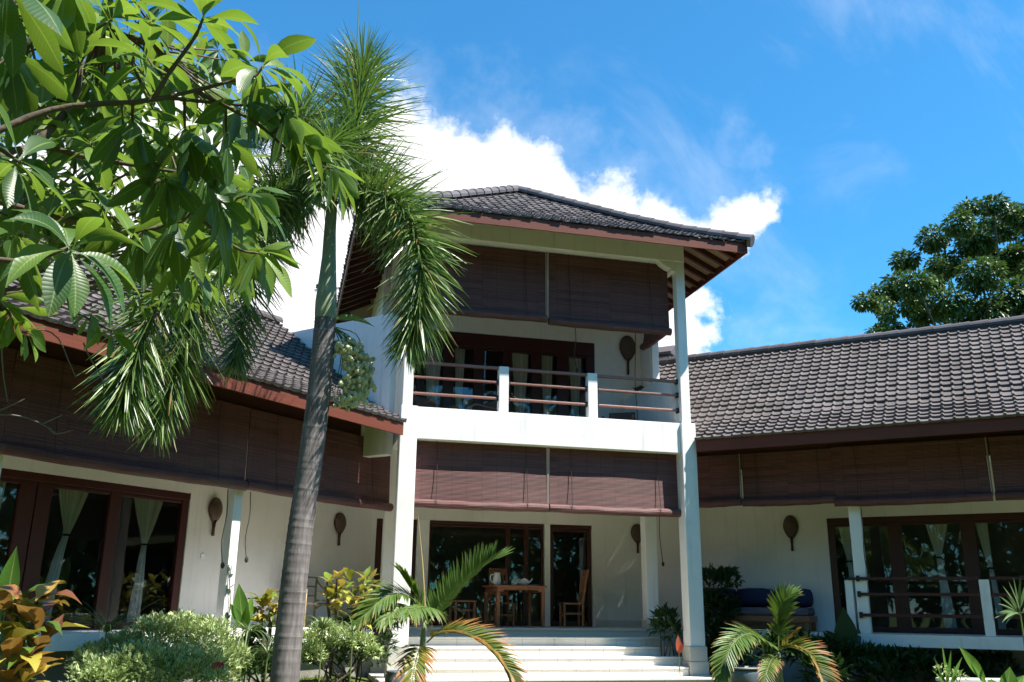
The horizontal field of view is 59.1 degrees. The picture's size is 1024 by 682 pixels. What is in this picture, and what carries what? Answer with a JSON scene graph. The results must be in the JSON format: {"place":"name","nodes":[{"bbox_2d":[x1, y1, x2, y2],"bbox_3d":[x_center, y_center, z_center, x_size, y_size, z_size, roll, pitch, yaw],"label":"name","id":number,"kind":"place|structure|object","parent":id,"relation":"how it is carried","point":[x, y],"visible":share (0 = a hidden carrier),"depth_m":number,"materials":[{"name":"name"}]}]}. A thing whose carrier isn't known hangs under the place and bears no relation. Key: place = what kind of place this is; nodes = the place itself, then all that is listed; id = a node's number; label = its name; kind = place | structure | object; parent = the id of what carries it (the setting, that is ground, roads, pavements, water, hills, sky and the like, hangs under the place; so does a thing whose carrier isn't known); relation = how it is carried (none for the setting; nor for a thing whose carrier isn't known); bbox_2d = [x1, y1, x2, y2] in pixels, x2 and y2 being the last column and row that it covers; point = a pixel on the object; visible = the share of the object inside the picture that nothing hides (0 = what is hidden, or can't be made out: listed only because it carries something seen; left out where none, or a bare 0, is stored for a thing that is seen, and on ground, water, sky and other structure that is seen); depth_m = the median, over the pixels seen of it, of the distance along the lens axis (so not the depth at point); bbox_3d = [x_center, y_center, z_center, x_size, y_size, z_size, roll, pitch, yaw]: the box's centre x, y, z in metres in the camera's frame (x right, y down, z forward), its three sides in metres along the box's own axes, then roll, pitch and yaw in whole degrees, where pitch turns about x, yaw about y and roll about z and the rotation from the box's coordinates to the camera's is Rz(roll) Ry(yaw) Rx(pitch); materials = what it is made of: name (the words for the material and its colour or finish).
{"place":"outdoors","nodes":[
{"label":"outdoors","id":0,"kind":"place"},
{"bbox_2d":[0,0,1023,354],"label":"sky","id":1,"kind":"structure","parent":0,"point":[828,133],"materials":[{"name":"blue"}]},
{"bbox_2d":[364,625,683,672],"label":"porch floor","id":2,"kind":"structure","parent":0,"point":[546,631],"depth_m":16.92,"materials":[{"name":"tile"}]},
{"bbox_2d":[448,600,476,626],"bbox_3d":[-0.960,5.242,17.370,0.460,0.485,0.380,8,-18,-23],"label":"stool","id":3,"kind":"object","parent":2,"relation":"on","point":[455,609],"visible":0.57,"depth_m":17.30,"materials":[{"name":"brown wood"}]},
{"bbox_2d":[489,568,514,626],"bbox_3d":[-0.218,5.129,18.088,0.420,1.125,0.533,6,-17,-17],"label":"dining chair","id":4,"kind":"object","parent":2,"relation":"on","point":[502,572],"visible":0.84,"depth_m":18.13,"materials":[{"name":"brown wood"}]},
{"bbox_2d":[482,585,546,626],"bbox_3d":[0.041,5.176,17.609,1.060,0.770,0.840,7,-17,-19],"label":"dining table","id":5,"kind":"object","parent":2,"relation":"on","point":[498,589],"visible":0.92,"depth_m":17.44,"materials":[{"name":"brown wood"}]},
{"bbox_2d":[490,573,500,584],"bbox_3d":[-0.312,4.620,17.518,0.210,0.235,0.170,-5,-17,18],"label":"water jug","id":6,"kind":"object","parent":5,"relation":"on","point":[496,579],"visible":0.91,"depth_m":17.46,"materials":[{"name":"white ceramic"}]},
{"bbox_2d":[516,578,532,585],"bbox_3d":[0.245,4.718,17.670,0.292,0.145,0.190,16,-22,-42],"label":"teapot","id":7,"kind":"object","parent":5,"relation":"on","point":[524,581],"visible":0.95,"depth_m":17.61,"materials":[{"name":"white ceramic"}]},
{"bbox_2d":[559,570,588,627],"bbox_3d":[1.243,5.136,18.017,0.533,1.105,0.420,3,-17,-9],"label":"dining chair","id":8,"kind":"object","parent":2,"relation":"on","point":[583,584],"visible":0.98,"depth_m":17.99,"materials":[{"name":"brown wood"}]},
{"bbox_2d":[260,625,792,681],"bbox_3d":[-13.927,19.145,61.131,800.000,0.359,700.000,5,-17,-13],"label":"lawn","id":9,"kind":"structure","parent":0,"point":[365,679],"depth_m":14.64,"materials":[{"name":"green plant"}]},
{"bbox_2d":[0,547,25,651],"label":"broad leaf plant","id":10,"kind":"object","parent":9,"relation":"on","point":[10,574],"visible":0.29,"depth_m":5.71,"materials":[{"name":"green plant"}]},
{"bbox_2d":[0,580,88,681],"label":"croton","id":11,"kind":"object","parent":9,"relation":"on","point":[19,609],"visible":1,"depth_m":5.40,"materials":[{"name":"orange plant"}]},
{"bbox_2d":[59,602,151,652],"bbox_3d":[-4.822,3.670,10.632,1.100,1.263,1.000,-12,-20,36],"label":"strap leaf plant","id":12,"kind":"object","parent":9,"relation":"on","point":[105,628],"visible":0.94,"depth_m":10.71,"materials":[{"name":"plant"}]},
{"bbox_2d":[0,22,262,334],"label":"leaved tree","id":13,"kind":"object","parent":9,"relation":"on","point":[119,184],"visible":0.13,"depth_m":7.02,"materials":[{"name":"green plant"}]},
{"bbox_2d":[57,606,255,681],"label":"variegated shrub","id":14,"kind":"object","parent":9,"relation":"on","point":[114,662],"visible":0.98,"depth_m":10.73,"materials":[{"name":"green plant"}]},
{"bbox_2d":[0,0,363,434],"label":"overhanging tree","id":15,"kind":"object","parent":9,"relation":"on","point":[179,212],"visible":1,"depth_m":3.54,"materials":[{"name":"green plant"}]},
{"bbox_2d":[0,238,406,681],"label":"villa wing","id":16,"kind":"structure","parent":9,"relation":"on","point":[183,560],"depth_m":14.86,"materials":[{"name":"white paint"}]},
{"bbox_2d":[0,482,5,507],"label":"curtain","id":17,"kind":"object","parent":16,"relation":"hanging from","point":[2,486],"visible":0.78,"depth_m":12.01,"materials":[{"name":"fabric"}]},
{"bbox_2d":[0,347,15,454],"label":"roller blind","id":18,"kind":"object","parent":16,"relation":"attached to","point":[9,354],"visible":0.93,"depth_m":10.64,"materials":[{"name":"brown wood"}]},
{"bbox_2d":[39,489,88,620],"bbox_3d":[-6.291,2.991,12.615,0.092,1.870,0.560,-9,-19,30],"label":"curtain","id":19,"kind":"object","parent":16,"relation":"hanging from","point":[72,502],"visible":0.73,"depth_m":12.71,"materials":[{"name":"fabric"}]},
{"bbox_2d":[0,468,190,629],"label":"sliding door","id":20,"kind":"structure","parent":16,"relation":"in","point":[31,511],"depth_m":12.72,"materials":[{"name":"red wood"}]},
{"bbox_2d":[2,350,250,490],"bbox_3d":[-4.949,1.181,12.162,0.177,1.280,3.759,-9,-19,30],"label":"roller blind","id":21,"kind":"object","parent":16,"relation":"attached to","point":[211,448],"visible":0.89,"depth_m":11.62,"materials":[{"name":"brown wood"}]},
{"bbox_2d":[220,489,227,568],"bbox_3d":[-4.202,2.749,13.229,0.080,1.148,0.057,5,-17,-13],"label":"blind cord","id":22,"kind":"object","parent":21,"relation":"hanging from","point":[222,565],"visible":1,"depth_m":13.16,"materials":[{"name":"grey fabric"}]},
{"bbox_2d":[126,498,162,621],"bbox_3d":[-5.619,3.317,13.691,0.092,1.870,0.540,-9,-19,30],"label":"curtain","id":23,"kind":"object","parent":16,"relation":"hanging from","point":[147,512],"visible":0.94,"depth_m":13.74,"materials":[{"name":"fabric"}]},
{"bbox_2d":[208,497,222,535],"bbox_3d":[-4.825,2.855,14.686,0.104,0.616,0.287,-9,-19,30],"label":"wall ornament","id":24,"kind":"object","parent":16,"relation":"attached to","point":[215,509],"depth_m":14.66,"materials":[{"name":"wood"}]},
{"bbox_2d":[220,565,235,672],"bbox_3d":[-4.098,4.145,12.950,0.117,1.822,0.203,-3,-17,11],"label":"climbing vine","id":25,"kind":"object","parent":16,"relation":"attached to","point":[228,616],"visible":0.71,"depth_m":13.11,"materials":[{"name":"green plant"}]},
{"bbox_2d":[245,408,393,511],"bbox_3d":[-3.100,2.071,15.127,0.177,1.270,3.480,-9,-19,30],"label":"roller blind","id":26,"kind":"object","parent":16,"relation":"attached to","point":[351,476],"visible":0.84,"depth_m":15.05,"materials":[{"name":"brown wood"}]},
{"bbox_2d":[244,492,250,562],"bbox_3d":[-3.954,2.793,13.547,0.080,1.048,0.057,5,-17,-13],"label":"blind cord","id":27,"kind":"object","parent":26,"relation":"hanging from","point":[246,559],"visible":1,"depth_m":13.49,"materials":[{"name":"grey fabric"}]},
{"bbox_2d":[303,576,340,627],"bbox_3d":[-3.509,4.528,15.708,0.600,0.855,0.880,-9,-19,30],"label":"bamboo chair","id":28,"kind":"object","parent":16,"relation":"on","point":[315,594],"visible":0.3,"depth_m":16.10,"materials":[{"name":"wood"}]},
{"bbox_2d":[334,513,345,545],"bbox_3d":[-3.266,3.581,17.193,0.104,0.616,0.328,-9,-19,30],"label":"wall ornament","id":29,"kind":"object","parent":16,"relation":"attached to","point":[340,522],"depth_m":17.15,"materials":[{"name":"wood"}]},
{"bbox_2d":[198,661,229,681],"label":"ixora","id":30,"kind":"object","parent":9,"relation":"on","point":[219,666],"visible":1,"depth_m":10.37,"materials":[{"name":"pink plant"}]},
{"bbox_2d":[230,584,253,680],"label":"broad leaf plant","id":31,"kind":"object","parent":9,"relation":"on","point":[242,607],"visible":0.73,"depth_m":11.98,"materials":[{"name":"green plant"}]},
{"bbox_2d":[226,626,273,681],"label":"green shrub","id":32,"kind":"object","parent":9,"relation":"on","point":[256,664],"visible":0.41,"depth_m":12.12,"materials":[{"name":"green plant"}]},
{"bbox_2d":[228,618,273,681],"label":"strap leaf plant","id":33,"kind":"object","parent":9,"relation":"on","point":[246,628],"visible":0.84,"depth_m":11.33,"materials":[{"name":"green plant"}]},
{"bbox_2d":[240,633,273,681],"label":"strap leaf plant","id":34,"kind":"object","parent":9,"relation":"on","point":[267,650],"visible":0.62,"depth_m":11.17,"materials":[{"name":"green plant"}]},
{"bbox_2d":[246,588,278,681],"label":"croton","id":35,"kind":"object","parent":9,"relation":"on","point":[266,598],"visible":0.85,"depth_m":12.27,"materials":[{"name":"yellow plant"}]},
{"bbox_2d":[66,3,478,681],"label":"foxtail palm","id":36,"kind":"object","parent":9,"relation":"on","point":[406,219],"visible":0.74,"depth_m":10.49,"materials":[{"name":"green plant"}]},
{"bbox_2d":[211,673,362,681],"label":"grass","id":37,"kind":"structure","parent":9,"relation":"on","point":[313,677],"depth_m":13.91,"materials":[{"name":"green plant"}]},
{"bbox_2d":[304,615,350,681],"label":"strap leaf plant","id":38,"kind":"object","parent":9,"relation":"on","point":[320,624],"visible":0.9,"depth_m":12.41,"materials":[{"name":"green plant"}]},
{"bbox_2d":[312,568,354,678],"bbox_3d":[-2.648,4.213,13.357,0.623,1.656,0.702,-15,-22,42],"label":"croton","id":39,"kind":"object","parent":9,"relation":"on","point":[331,591],"visible":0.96,"depth_m":13.41,"materials":[{"name":"yellow plant"}]},
{"bbox_2d":[301,616,384,681],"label":"variegated shrub","id":40,"kind":"object","parent":9,"relation":"on","point":[313,645],"visible":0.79,"depth_m":12.77,"materials":[{"name":"green plant"}]},
{"bbox_2d":[301,609,401,681],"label":"green shrub","id":41,"kind":"object","parent":9,"relation":"on","point":[387,635],"visible":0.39,"depth_m":13.41,"materials":[{"name":"green plant"}]},
{"bbox_2d":[334,614,376,681],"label":"strap leaf plant","id":42,"kind":"object","parent":9,"relation":"on","point":[353,630],"visible":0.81,"depth_m":12.49,"materials":[{"name":"plant"}]},
{"bbox_2d":[332,565,385,681],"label":"croton","id":43,"kind":"object","parent":9,"relation":"on","point":[349,574],"visible":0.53,"depth_m":13.84,"materials":[{"name":"yellow plant"}]},
{"bbox_2d":[385,670,404,681],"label":"plant pot","id":44,"kind":"object","parent":9,"relation":"on","point":[390,675],"visible":0.65,"depth_m":13.76,"materials":[{"name":"grey ceramic"}]},
{"bbox_2d":[350,516,527,681],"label":"young palm","id":45,"kind":"object","parent":9,"relation":"on","point":[389,605],"visible":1,"depth_m":11.95,"materials":[{"name":"green plant"}]},
{"bbox_2d":[367,672,710,681],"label":"terrace base","id":46,"kind":"object","parent":9,"relation":"on","point":[372,677],"visible":0.22,"depth_m":15.24,"materials":[{"name":"stone"}]},
{"bbox_2d":[336,185,754,676],"bbox_3d":[0.048,1.547,19.118,7.785,10.624,7.437,5,-17,-13],"label":"villa","id":47,"kind":"object","parent":9,"relation":"on","point":[556,553],"visible":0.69,"depth_m":18.24,"materials":[{"name":"white paint"}]},
{"bbox_2d":[373,518,416,624],"bbox_3d":[-2.347,4.596,18.003,0.814,2.047,0.112,5,-17,-13],"label":"sliding door","id":48,"kind":"structure","parent":47,"relation":"in","point":[379,528],"depth_m":18.05,"materials":[{"name":"red wood"}]},
{"bbox_2d":[425,347,441,405],"bbox_3d":[-1.708,1.140,19.291,0.380,2.140,0.092,5,-17,-13],"label":"curtain","id":49,"kind":"object","parent":47,"relation":"hanging from","point":[432,385],"visible":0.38,"depth_m":19.43,"materials":[{"name":"fabric"}]},
{"bbox_2d":[413,396,459,408],"bbox_3d":[-1.453,1.361,17.219,0.755,0.644,0.656,-13,-21,39],"label":"balcony chair","id":50,"kind":"object","parent":47,"relation":"on","point":[420,402],"visible":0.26,"depth_m":17.36,"materials":[{"name":"wicker"}]},
{"bbox_2d":[455,349,464,408],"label":"curtain","id":51,"kind":"object","parent":47,"relation":"hanging from","point":[459,359],"visible":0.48,"depth_m":19.56,"materials":[{"name":"fabric"}]},
{"bbox_2d":[414,440,548,511],"bbox_3d":[-0.521,2.409,16.044,2.462,1.200,0.177,5,-17,-13],"label":"roller blind","id":52,"kind":"object","parent":47,"relation":"attached to","point":[473,476],"visible":0.96,"depth_m":16.06,"materials":[{"name":"brown wood"}]},
{"bbox_2d":[468,400,496,410],"bbox_3d":[-0.704,1.443,17.468,0.755,0.644,0.656,11,-20,-32],"label":"balcony chair","id":53,"kind":"object","parent":47,"relation":"on","point":[490,406],"visible":0.19,"depth_m":17.52,"materials":[{"name":"wicker"}]},
{"bbox_2d":[426,520,543,625],"bbox_3d":[-0.534,4.752,18.456,2.424,2.047,0.112,5,-17,-13],"label":"sliding door","id":54,"kind":"structure","parent":47,"relation":"in","point":[507,526],"depth_m":18.59,"materials":[{"name":"red wood"}]},
{"bbox_2d":[423,241,547,322],"bbox_3d":[-0.544,-1.137,17.101,2.547,1.460,0.177,5,-17,-13],"label":"roller blind","id":55,"kind":"object","parent":47,"relation":"attached to","point":[501,283],"visible":0.69,"depth_m":17.19,"materials":[{"name":"brown wood"}]},
{"bbox_2d":[416,330,593,415],"bbox_3d":[-0.228,1.086,19.570,4.244,2.477,0.112,5,-17,-13],"label":"balcony door","id":56,"kind":"structure","parent":47,"relation":"in","point":[537,348],"depth_m":19.77,"materials":[{"name":"red wood"}]},
{"bbox_2d":[512,353,528,412],"bbox_3d":[0.173,1.296,19.739,0.380,2.140,0.092,5,-17,-13],"label":"curtain","id":57,"kind":"object","parent":47,"relation":"hanging from","point":[519,360],"visible":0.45,"depth_m":19.88,"materials":[{"name":"fabric"}]},
{"bbox_2d":[542,356,552,414],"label":"curtain","id":58,"kind":"object","parent":47,"relation":"hanging from","point":[547,365],"visible":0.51,"depth_m":20.01,"materials":[{"name":"fabric"}]},
{"bbox_2d":[550,524,591,626],"bbox_3d":[1.212,4.896,18.872,0.924,2.047,0.112,5,-17,-13],"label":"sliding door","id":59,"kind":"structure","parent":47,"relation":"in","point":[556,528],"depth_m":18.89,"materials":[{"name":"red wood"}]},
{"bbox_2d":[569,358,580,416],"bbox_3d":[1.404,1.397,20.033,0.280,2.140,0.092,5,-17,-13],"label":"curtain","id":60,"kind":"object","parent":47,"relation":"hanging from","point":[575,382],"visible":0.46,"depth_m":20.16,"materials":[{"name":"fabric"}]},
{"bbox_2d":[548,253,671,335],"bbox_3d":[1.923,-0.917,17.664,2.505,1.505,0.177,5,-17,-13],"label":"roller blind","id":61,"kind":"object","parent":47,"relation":"attached to","point":[606,294],"visible":1,"depth_m":17.68,"materials":[{"name":"brown wood"}]},
{"bbox_2d":[574,328,577,372],"bbox_3d":[1.231,0.148,17.269,0.080,0.948,0.057,5,-17,-13],"label":"blind cord","id":62,"kind":"object","parent":61,"relation":"hanging from","point":[574,353],"visible":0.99,"depth_m":17.24,"materials":[{"name":"grey plastic"}]},
{"bbox_2d":[549,448,680,516],"bbox_3d":[1.904,2.610,16.622,2.530,1.200,0.177,5,-17,-13],"label":"roller blind","id":63,"kind":"object","parent":47,"relation":"attached to","point":[600,482],"visible":1,"depth_m":16.63,"materials":[{"name":"brown wood"}]},
{"bbox_2d":[659,517,663,565],"bbox_3d":[2.912,3.361,17.667,0.080,2.048,0.057,5,-17,-13],"label":"blind cord","id":64,"kind":"object","parent":63,"relation":"hanging from","point":[660,542],"visible":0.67,"depth_m":17.50,"materials":[{"name":"grey fabric"}]},
{"bbox_2d":[601,412,636,420],"bbox_3d":[2.171,1.690,18.185,0.656,0.644,0.755,-4,-17,15],"label":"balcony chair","id":65,"kind":"object","parent":47,"relation":"on","point":[627,416],"visible":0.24,"depth_m":18.52,"materials":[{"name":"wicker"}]},
{"bbox_2d":[620,335,634,374],"bbox_3d":[2.630,0.308,20.421,0.388,0.918,0.104,5,-17,-13],"label":"wall ornament","id":66,"kind":"object","parent":47,"relation":"attached to","point":[627,346],"depth_m":20.42,"materials":[{"name":"wood"}]},
{"bbox_2d":[631,524,640,552],"bbox_3d":[2.692,4.222,19.299,0.297,0.616,0.104,5,-17,-13],"label":"wall ornament","id":67,"kind":"object","parent":47,"relation":"attached to","point":[635,533],"depth_m":19.28,"materials":[{"name":"wood"}]},
{"bbox_2d":[640,279,667,350],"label":"roller blind","id":68,"kind":"object","parent":47,"relation":"attached to","point":[650,340],"visible":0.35,"depth_m":18.68,"materials":[{"name":"brown wood"}]},
{"bbox_2d":[635,333,637,418],"bbox_3d":[2.594,0.364,18.831,0.080,3.048,0.057,5,-17,-13],"label":"blind cord","id":69,"kind":"object","parent":68,"relation":"hanging from","point":[635,363],"visible":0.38,"depth_m":18.81,"materials":[{"name":"grey plastic"}]},
{"bbox_2d":[376,636,728,681],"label":"stone steps","id":70,"kind":"structure","parent":9,"relation":"on","point":[575,659],"depth_m":15.68,"materials":[{"name":"white stone"}]},
{"bbox_2d":[676,636,683,675],"bbox_3d":[2.948,5.509,15.812,0.153,0.687,0.032,2,-16,-5],"label":"red leaf plant","id":71,"kind":"object","parent":70,"relation":"on","point":[679,647],"visible":1,"depth_m":15.85,"materials":[{"name":"red plant"}]},
{"bbox_2d":[646,601,682,655],"bbox_3d":[2.852,5.496,16.466,0.747,1.438,0.795,5,-17,-13],"label":"green shrub","id":72,"kind":"object","parent":9,"relation":"on","point":[659,614],"visible":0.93,"depth_m":16.46,"materials":[{"name":"green plant"}]},
{"bbox_2d":[702,563,757,673],"bbox_3d":[3.926,5.312,17.140,1.465,2.222,1.412,5,-17,-13],"label":"green shrub","id":73,"kind":"object","parent":9,"relation":"on","point":[721,574],"visible":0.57,"depth_m":17.22,"materials":[{"name":"green plant"}]},
{"bbox_2d":[730,666,759,681],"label":"plant pot","id":74,"kind":"object","parent":9,"relation":"on","point":[744,674],"visible":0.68,"depth_m":14.58,"materials":[{"name":"ceramic"}]},
{"bbox_2d":[708,581,842,681],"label":"young palm","id":75,"kind":"object","parent":9,"relation":"on","point":[726,655],"visible":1,"depth_m":12.45,"materials":[{"name":"green plant"}]},
{"bbox_2d":[633,315,1023,681],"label":"villa wing","id":76,"kind":"structure","parent":9,"relation":"on","point":[961,380],"depth_m":17.54,"materials":[{"name":"grey tile"}]},
{"bbox_2d":[659,345,674,377],"bbox_3d":[3.470,0.700,21.579,0.990,1.080,0.840,-8,-18,27],"label":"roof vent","id":77,"kind":"object","parent":76,"relation":"on","point":[666,351],"visible":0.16,"depth_m":21.27,"materials":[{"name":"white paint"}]},
{"bbox_2d":[697,454,742,507],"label":"roller blind","id":78,"kind":"object","parent":76,"relation":"attached to","point":[719,481],"visible":0.66,"depth_m":17.46,"materials":[{"name":"brown wood"}]},
{"bbox_2d":[704,588,817,630],"bbox_3d":[4.695,5.224,17.605,2.300,0.786,0.780,-8,-18,27],"label":"daybed","id":79,"kind":"object","parent":76,"relation":"on","point":[755,603],"visible":0.42,"depth_m":17.29,"materials":[{"name":"blue fabric"}]},
{"bbox_2d":[741,448,836,506],"bbox_3d":[5.142,2.559,16.862,1.717,1.030,0.177,-8,-18,27],"label":"roller blind","id":80,"kind":"object","parent":76,"relation":"attached to","point":[791,478],"visible":0.99,"depth_m":16.87,"materials":[{"name":"brown wood"}]},
{"bbox_2d":[783,515,797,550],"bbox_3d":[5.551,3.821,17.955,0.298,0.697,0.104,-8,-18,27],"label":"wall ornament","id":81,"kind":"object","parent":76,"relation":"attached to","point":[790,525],"depth_m":17.95,"materials":[{"name":"wood"}]},
{"bbox_2d":[838,527,858,624],"bbox_3d":[6.542,4.545,17.440,0.300,1.920,0.092,-8,-18,27],"label":"curtain","id":82,"kind":"object","parent":76,"relation":"hanging from","point":[844,532],"visible":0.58,"depth_m":17.58,"materials":[{"name":"fabric"}]},
{"bbox_2d":[831,437,993,506],"bbox_3d":[6.970,2.325,15.865,2.566,1.100,0.177,-8,-18,27],"label":"roller blind","id":83,"kind":"object","parent":76,"relation":"attached to","point":[936,472],"visible":1,"depth_m":15.85,"materials":[{"name":"brown wood"}]},
{"bbox_2d":[860,506,870,579],"bbox_3d":[6.247,3.553,15.963,0.057,1.298,0.079,5,-17,-13],"label":"blind cord","id":84,"kind":"object","parent":83,"relation":"hanging from","point":[868,576],"visible":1,"depth_m":15.95,"materials":[{"name":"grey fabric"}]},
{"bbox_2d":[827,512,1023,634],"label":"sliding door","id":85,"kind":"structure","parent":76,"relation":"in","point":[966,522],"depth_m":16.75,"materials":[{"name":"red wood"}]},
{"bbox_2d":[926,524,957,627],"bbox_3d":[7.974,4.348,16.709,0.380,1.920,0.092,-8,-18,27],"label":"curtain","id":86,"kind":"object","parent":76,"relation":"hanging from","point":[937,533],"visible":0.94,"depth_m":16.75,"materials":[{"name":"fabric"}]},
{"bbox_2d":[975,523,1005,628],"bbox_3d":[8.672,4.252,16.353,0.280,1.920,0.092,-8,-18,27],"label":"curtain","id":87,"kind":"object","parent":76,"relation":"hanging from","point":[982,531],"visible":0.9,"depth_m":16.43,"materials":[{"name":"fabric"}]},
{"bbox_2d":[988,435,1023,500],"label":"roller blind","id":88,"kind":"object","parent":76,"relation":"attached to","point":[1007,456],"visible":1,"depth_m":15.21,"materials":[{"name":"brown wood"}]},
{"bbox_2d":[826,607,860,681],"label":"elephant ear","id":89,"kind":"object","parent":9,"relation":"on","point":[844,626],"visible":0.34,"depth_m":15.64},
{"bbox_2d":[738,626,1023,681],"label":"green shrub","id":90,"kind":"object","parent":9,"relation":"on","point":[891,664],"visible":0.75,"depth_m":14.98,"materials":[{"name":"green plant"}]},
{"bbox_2d":[849,191,1023,333],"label":"broadleaf tree","id":91,"kind":"object","parent":9,"relation":"on","point":[979,247],"visible":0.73,"depth_m":35.23,"materials":[{"name":"green plant"}]},
{"bbox_2d":[934,646,962,681],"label":"leafy seedling","id":92,"kind":"object","parent":9,"relation":"on","point":[954,677],"visible":0.99,"depth_m":12.62,"materials":[{"name":"green plant"}]},
{"bbox_2d":[934,663,969,681],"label":"white flower bush","id":93,"kind":"object","parent":9,"relation":"on","point":[953,672],"visible":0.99,"depth_m":12.59,"materials":[{"name":"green plant"}]},
{"bbox_2d":[935,677,999,681],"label":"garden wall","id":94,"kind":"structure","parent":9,"relation":"on","point":[973,679],"depth_m":12.88,"materials":[{"name":"white paint"}]},
{"bbox_2d":[959,646,995,681],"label":"banana plant","id":95,"kind":"object","parent":9,"relation":"on","point":[974,664],"visible":0.94,"depth_m":12.53,"materials":[{"name":"green plant"}]},
{"bbox_2d":[991,667,1023,681],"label":"broad leaf plant","id":96,"kind":"object","parent":9,"relation":"on","point":[1008,674],"visible":1,"depth_m":12.35,"materials":[{"name":"green plant"}]},
{"bbox_2d":[995,579,1023,642],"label":"spiky plant","id":97,"kind":"object","parent":9,"relation":"on","point":[1011,612],"visible":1,"depth_m":12.43,"materials":[{"name":"green plant"}]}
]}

